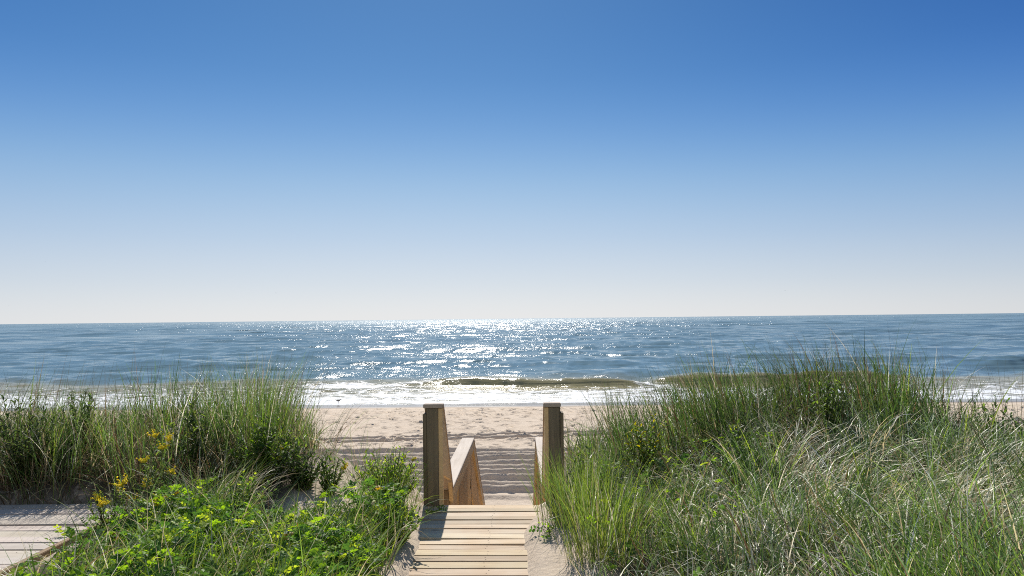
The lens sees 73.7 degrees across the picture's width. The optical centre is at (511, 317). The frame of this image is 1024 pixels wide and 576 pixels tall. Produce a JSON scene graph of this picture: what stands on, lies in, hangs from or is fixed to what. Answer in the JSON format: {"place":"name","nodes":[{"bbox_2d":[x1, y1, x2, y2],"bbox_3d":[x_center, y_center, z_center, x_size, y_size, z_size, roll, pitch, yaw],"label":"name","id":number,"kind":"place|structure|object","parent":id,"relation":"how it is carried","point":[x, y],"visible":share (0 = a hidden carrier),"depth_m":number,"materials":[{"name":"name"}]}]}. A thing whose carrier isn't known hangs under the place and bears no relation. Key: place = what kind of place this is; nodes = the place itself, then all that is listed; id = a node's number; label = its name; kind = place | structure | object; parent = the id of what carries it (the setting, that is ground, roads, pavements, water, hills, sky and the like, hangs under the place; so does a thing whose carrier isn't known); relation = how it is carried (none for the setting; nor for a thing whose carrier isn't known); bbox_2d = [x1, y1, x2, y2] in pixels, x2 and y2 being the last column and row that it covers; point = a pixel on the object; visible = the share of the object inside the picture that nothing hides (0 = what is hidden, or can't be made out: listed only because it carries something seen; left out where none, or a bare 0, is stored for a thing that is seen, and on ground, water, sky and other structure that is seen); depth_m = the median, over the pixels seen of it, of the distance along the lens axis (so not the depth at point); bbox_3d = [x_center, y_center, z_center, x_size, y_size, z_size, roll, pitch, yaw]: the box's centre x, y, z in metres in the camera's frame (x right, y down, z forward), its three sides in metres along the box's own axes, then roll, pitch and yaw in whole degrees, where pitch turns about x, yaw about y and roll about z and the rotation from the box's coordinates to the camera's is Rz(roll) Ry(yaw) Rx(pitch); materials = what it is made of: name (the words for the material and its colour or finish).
{"place":"outdoors","nodes":[
{"label":"outdoors","id":0,"kind":"place"},
{"bbox_2d":[0,346,340,504],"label":"beach grass","id":1,"kind":"structure","parent":0,"point":[137,423],"depth_m":6.97,"materials":[{"name":"green plant"}]},
{"bbox_2d":[0,454,444,575],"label":"beach grass","id":2,"kind":"structure","parent":0,"point":[222,560],"depth_m":4.27,"materials":[{"name":"green plant"}]},
{"bbox_2d":[0,313,1023,407],"bbox_3d":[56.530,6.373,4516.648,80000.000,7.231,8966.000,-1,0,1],"label":"sea","id":3,"kind":"structure","parent":0,"point":[470,361],"depth_m":89.94,"materials":[{"name":"liquid"}]},
{"bbox_2d":[0,318,1023,575],"bbox_3d":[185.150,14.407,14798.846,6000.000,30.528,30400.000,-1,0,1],"label":"sand","id":4,"kind":"structure","parent":0,"point":[504,436],"depth_m":21.19,"materials":[{"name":"beige sand"}]},
{"bbox_2d":[0,394,62,487],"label":"green shrub","id":5,"kind":"object","parent":4,"relation":"on","point":[6,445],"visible":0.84,"depth_m":6.61,"materials":[{"name":"green plant"}]},
{"bbox_2d":[0,503,139,575],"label":"side deck","id":6,"kind":"structure","parent":4,"relation":"on","point":[28,521],"depth_m":5.69,"materials":[{"name":"grey wood"}]},
{"bbox_2d":[56,387,105,458],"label":"green shrub","id":7,"kind":"object","parent":4,"relation":"on","point":[89,403],"visible":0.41,"depth_m":7.02,"materials":[{"name":"green plant"}]},
{"bbox_2d":[87,486,137,531],"bbox_3d":[-3.320,1.589,5.668,0.283,0.378,0.394,-1,0,22],"label":"goldenrod","id":8,"kind":"object","parent":4,"relation":"on","point":[98,500],"visible":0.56,"depth_m":5.59,"materials":[{"name":"green plant"}]},
{"bbox_2d":[82,505,160,551],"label":"leafy bush","id":9,"kind":"object","parent":4,"relation":"on","point":[106,521],"visible":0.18,"depth_m":4.91,"materials":[{"name":"green plant"}]},
{"bbox_2d":[103,473,164,526],"bbox_3d":[-3.000,1.504,5.541,0.475,0.554,0.543,-1,0,1],"label":"goldenrod","id":10,"kind":"object","parent":4,"relation":"on","point":[120,485],"visible":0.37,"depth_m":5.47,"materials":[{"name":"green plant"}]},
{"bbox_2d":[136,429,176,512],"bbox_3d":[-2.980,1.348,5.760,0.250,0.822,0.281,-1,0,1],"label":"goldenrod","id":11,"kind":"object","parent":4,"relation":"on","point":[165,447],"visible":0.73,"depth_m":5.76,"materials":[{"name":"green plant"}]},
{"bbox_2d":[0,408,340,511],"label":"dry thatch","id":12,"kind":"object","parent":4,"relation":"on","point":[85,471],"visible":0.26,"depth_m":6.62,"materials":[{"name":"green plant"}]},
{"bbox_2d":[160,395,238,471],"bbox_3d":[-3.230,1.192,6.908,0.830,0.859,0.717,-1,0,23],"label":"green shrub","id":13,"kind":"object","parent":4,"relation":"on","point":[194,434],"visible":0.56,"depth_m":6.82,"materials":[{"name":"green plant"}]},
{"bbox_2d":[126,449,293,512],"bbox_3d":[-2.505,1.424,5.875,1.451,0.685,1.460,-1,0,27],"label":"grass tuft","id":14,"kind":"object","parent":4,"relation":"on","point":[237,481],"visible":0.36,"depth_m":5.86,"materials":[{"name":"green plant"}]},
{"bbox_2d":[7,475,416,575],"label":"beach pea","id":15,"kind":"object","parent":4,"relation":"on","point":[202,513],"visible":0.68,"depth_m":4.35,"materials":[{"name":"green plant"}]},
{"bbox_2d":[196,528,300,574],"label":"leafy bush","id":16,"kind":"object","parent":4,"relation":"on","point":[270,555],"visible":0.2,"depth_m":4.19,"materials":[{"name":"green plant"}]},
{"bbox_2d":[221,469,276,516],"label":"leafy bush","id":17,"kind":"object","parent":4,"relation":"on","point":[241,487],"visible":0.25,"depth_m":5.58,"materials":[{"name":"green plant"}]},
{"bbox_2d":[223,412,307,486],"bbox_3d":[-2.388,1.265,6.620,0.791,0.734,0.750,-1,0,1],"label":"green shrub","id":18,"kind":"object","parent":4,"relation":"on","point":[257,446],"visible":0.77,"depth_m":6.58,"materials":[{"name":"green plant"}]},
{"bbox_2d":[269,436,331,491],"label":"shrub","id":19,"kind":"object","parent":4,"relation":"on","point":[304,480],"visible":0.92,"depth_m":6.48,"materials":[{"name":"green plant"}]},
{"bbox_2d":[246,387,378,464],"bbox_3d":[-2.178,1.102,7.369,1.532,1.081,1.540,-1,0,1],"label":"grass tuft","id":20,"kind":"object","parent":4,"relation":"on","point":[315,431],"visible":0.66,"depth_m":7.30,"materials":[{"name":"green plant"}]},
{"bbox_2d":[283,508,342,529],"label":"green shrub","id":21,"kind":"object","parent":4,"relation":"on","point":[307,516],"visible":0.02,"depth_m":4.97,"materials":[{"name":"green plant"}]},
{"bbox_2d":[312,451,347,495],"bbox_3d":[-1.703,1.468,6.400,0.344,0.442,0.368,-1,0,1],"label":"goldenrod","id":22,"kind":"object","parent":4,"relation":"on","point":[326,478],"visible":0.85,"depth_m":6.40,"materials":[{"name":"green plant"}]},
{"bbox_2d":[301,415,421,481],"bbox_3d":[-1.526,1.403,7.080,1.361,1.006,1.601,-1,0,-18],"label":"grass tuft","id":23,"kind":"object","parent":4,"relation":"on","point":[365,458],"visible":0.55,"depth_m":7.06,"materials":[{"name":"green plant"}]},
{"bbox_2d":[320,460,440,512],"bbox_3d":[-1.075,1.536,5.964,1.013,0.622,1.189,-1,0,22],"label":"grass tuft","id":24,"kind":"object","parent":4,"relation":"on","point":[407,499],"visible":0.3,"depth_m":5.89,"materials":[{"name":"green plant"}]},
{"bbox_2d":[351,445,426,503],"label":"shrub","id":25,"kind":"object","parent":4,"relation":"on","point":[391,471],"visible":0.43,"depth_m":6.00,"materials":[{"name":"green plant"}]},
{"bbox_2d":[369,497,430,546],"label":"leafy bush","id":26,"kind":"object","parent":4,"relation":"on","point":[411,524],"visible":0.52,"depth_m":5.00,"materials":[{"name":"green plant"}]},
{"bbox_2d":[409,505,539,575],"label":"boardwalk","id":27,"kind":"structure","parent":4,"relation":"on","point":[474,540],"depth_m":5.20,"materials":[{"name":"brown wood"}]},
{"bbox_2d":[426,501,447,513],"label":"beach pea sprig","id":28,"kind":"object","parent":27,"relation":"on","point":[438,507],"visible":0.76,"depth_m":5.98,"materials":[{"name":"green plant"}]},
{"bbox_2d":[529,514,559,539],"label":"beach pea sprig","id":29,"kind":"object","parent":4,"relation":"on","point":[548,532],"visible":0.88,"depth_m":5.19,"materials":[{"name":"green plant"}]},
{"bbox_2d":[509,444,625,529],"bbox_3d":[0.449,1.331,5.486,1.114,0.673,0.958,-1,0,1],"label":"grass tuft","id":30,"kind":"object","parent":4,"relation":"on","point":[556,493],"visible":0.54,"depth_m":5.47,"materials":[{"name":"green plant"}]},
{"bbox_2d":[564,445,614,496],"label":"green shrub","id":31,"kind":"object","parent":4,"relation":"on","point":[584,466],"visible":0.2,"depth_m":6.21,"materials":[{"name":"green plant"}]},
{"bbox_2d":[525,438,691,575],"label":"grass tuft","id":32,"kind":"object","parent":4,"relation":"on","point":[600,533],"visible":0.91,"depth_m":4.52,"materials":[{"name":"green plant"}]},
{"bbox_2d":[618,411,667,484],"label":"green shrub","id":33,"kind":"object","parent":4,"relation":"on","point":[639,440],"visible":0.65,"depth_m":6.47,"materials":[{"name":"green plant"}]},
{"bbox_2d":[585,423,780,575],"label":"beach pea","id":34,"kind":"object","parent":4,"relation":"on","point":[682,506],"visible":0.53,"depth_m":5.42,"materials":[{"name":"green plant"}]},
{"bbox_2d":[714,419,767,485],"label":"green shrub","id":35,"kind":"object","parent":4,"relation":"on","point":[739,442],"visible":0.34,"depth_m":5.97,"materials":[{"name":"green plant"}]},
{"bbox_2d":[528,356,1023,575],"bbox_3d":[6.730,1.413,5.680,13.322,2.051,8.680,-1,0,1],"label":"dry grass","id":36,"kind":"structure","parent":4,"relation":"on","point":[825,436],"depth_m":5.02,"materials":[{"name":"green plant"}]},
{"bbox_2d":[530,323,1023,575],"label":"beach grass","id":37,"kind":"structure","parent":4,"relation":"on","point":[973,560],"depth_m":5.58,"materials":[{"name":"green plant"}]},
{"bbox_2d":[791,370,852,443],"bbox_3d":[3.030,0.890,6.668,0.545,0.775,0.519,-1,0,-39],"label":"green shrub","id":38,"kind":"object","parent":4,"relation":"on","point":[826,406],"visible":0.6,"depth_m":6.58,"materials":[{"name":"green plant"}]},
{"bbox_2d":[950,395,1023,444],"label":"green shrub","id":39,"kind":"object","parent":4,"relation":"on","point":[1003,421],"visible":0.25,"depth_m":6.64,"materials":[{"name":"green plant"}]},
{"bbox_3d":[-0.098,3.297,9.653,0.968,2.946,7.095,-1,0,1],"label":"beach stairs","id":40,"kind":"object","parent":4,"relation":"on","visible":0},
{"bbox_2d":[423,403,484,505],"bbox_3d":[-0.653,2.795,9.721,0.187,4.025,7.073,-1,0,1],"label":"stair railing","id":41,"kind":"object","parent":40,"relation":"attached to","point":[456,478],"visible":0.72,"depth_m":6.43,"materials":[{"name":"brown wood"}]},
{"bbox_2d":[533,402,563,504],"bbox_3d":[0.441,2.783,9.707,0.181,4.025,7.073,-1,0,1],"label":"stair railing","id":42,"kind":"object","parent":40,"relation":"attached to","point":[553,424],"visible":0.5,"depth_m":6.19,"materials":[{"name":"brown wood"}]},
{"bbox_2d":[0,0,1023,323],"label":"sky","id":43,"kind":"structure","parent":0,"point":[161,160],"materials":[{"name":"blue"}]}
]}

